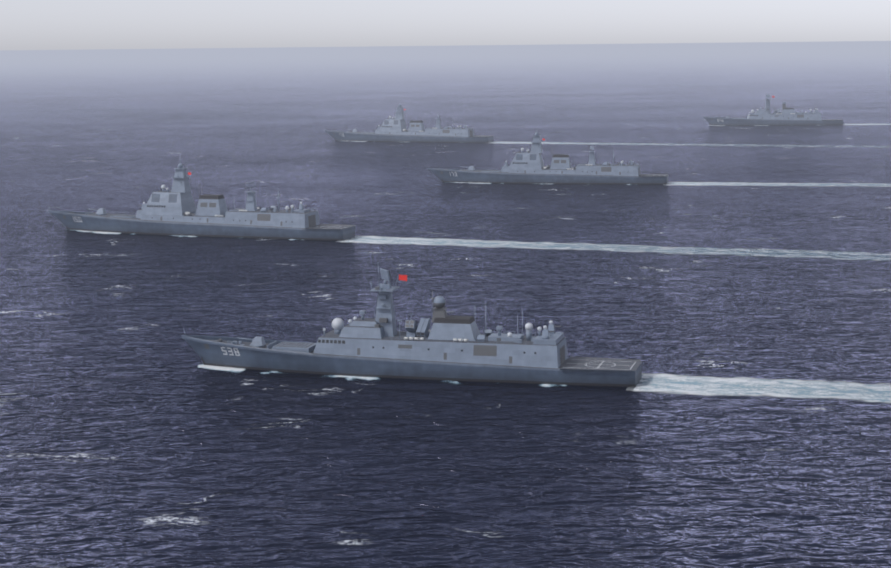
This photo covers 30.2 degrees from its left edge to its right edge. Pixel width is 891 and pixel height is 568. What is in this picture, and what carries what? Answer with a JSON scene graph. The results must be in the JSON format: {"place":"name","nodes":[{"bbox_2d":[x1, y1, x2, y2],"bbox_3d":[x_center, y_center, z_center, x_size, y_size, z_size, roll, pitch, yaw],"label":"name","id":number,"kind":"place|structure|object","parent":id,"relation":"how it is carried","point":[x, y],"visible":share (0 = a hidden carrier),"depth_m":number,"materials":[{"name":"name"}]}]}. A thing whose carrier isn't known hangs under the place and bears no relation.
{"place":"outdoors","nodes":[
{"label":"outdoors","id":0,"kind":"place"},
{"bbox_2d":[0,41,890,567],"bbox_3d":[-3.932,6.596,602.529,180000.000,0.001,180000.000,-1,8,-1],"label":"sea","id":1,"kind":"structure","parent":0,"point":[132,435],"depth_m":595.51,"materials":[{"name":"liquid"}]},
{"bbox_2d":[48,160,354,240],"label":"destroyer","id":2,"kind":"object","parent":1,"relation":"on","point":[173,211],"visible":1,"depth_m":820.58,"materials":[{"name":"grey metal"}]},
{"bbox_2d":[71,230,357,240],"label":"bow wave","id":3,"kind":"object","parent":1,"relation":"on","point":[188,236],"visible":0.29,"depth_m":823.61,"materials":[{"name":"white liquid"}]},
{"bbox_2d":[350,141,450,142],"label":"bow wave","id":4,"kind":"object","parent":1,"relation":"on","point":[371,141],"visible":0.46,"depth_m":1605.75,"materials":[{"name":"white liquid"}]},
{"bbox_2d":[324,104,493,142],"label":"destroyer","id":5,"kind":"object","parent":1,"relation":"on","point":[389,129],"visible":0.94,"depth_m":1590.88,"materials":[{"name":"grey metal"}]},
{"bbox_2d":[182,265,641,386],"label":"frigate","id":6,"kind":"object","parent":1,"relation":"on","point":[453,348],"visible":1,"depth_m":464.65,"materials":[{"name":"grey metal"}]},
{"bbox_2d":[198,364,642,389],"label":"bow wave","id":7,"kind":"object","parent":1,"relation":"on","point":[230,369],"visible":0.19,"depth_m":465.28,"materials":[{"name":"white liquid"}]},
{"bbox_2d":[427,130,668,183],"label":"destroyer","id":8,"kind":"object","parent":1,"relation":"on","point":[527,167],"visible":0.98,"depth_m":1103.43,"materials":[{"name":"grey metal"}]},
{"bbox_2d":[453,182,668,184],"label":"bow wave","id":9,"kind":"object","parent":1,"relation":"on","point":[568,184],"visible":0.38,"depth_m":1107.17,"materials":[{"name":"white liquid"}]},
{"bbox_2d":[336,236,890,260],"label":"wake","id":10,"kind":"object","parent":1,"relation":"on","point":[432,241],"visible":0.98,"depth_m":768.51,"materials":[{"name":"white liquid"}]},
{"bbox_2d":[492,142,890,147],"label":"wake","id":11,"kind":"object","parent":1,"relation":"on","point":[641,144],"visible":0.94,"depth_m":1529.85,"materials":[{"name":"white liquid"}]},
{"bbox_2d":[626,373,890,402],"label":"wake","id":12,"kind":"object","parent":1,"relation":"on","point":[708,386],"visible":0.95,"depth_m":447.42,"materials":[{"name":"white liquid"}]},
{"bbox_2d":[703,95,843,125],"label":"frigate","id":13,"kind":"object","parent":1,"relation":"on","point":[785,116],"visible":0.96,"depth_m":1827.21,"materials":[{"name":"grey metal"}]},
{"bbox_2d":[667,182,890,186],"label":"wake","id":14,"kind":"object","parent":1,"relation":"on","point":[744,183],"visible":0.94,"depth_m":1081.31,"materials":[{"name":"white liquid"}]},
{"bbox_2d":[0,0,890,49],"label":"sky","id":15,"kind":"structure","parent":0,"point":[24,24],"materials":[{"name":"grey"}]},
{"bbox_2d":[708,125,782,125],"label":"frigate bow wave foam","id":16,"kind":"object","parent":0,"point":[753,125],"visible":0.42,"depth_m":1827.81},
{"bbox_2d":[843,124,890,124],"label":"frigate wake foam","id":17,"kind":"object","parent":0,"point":[866,124],"visible":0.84,"depth_m":1825.11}
]}

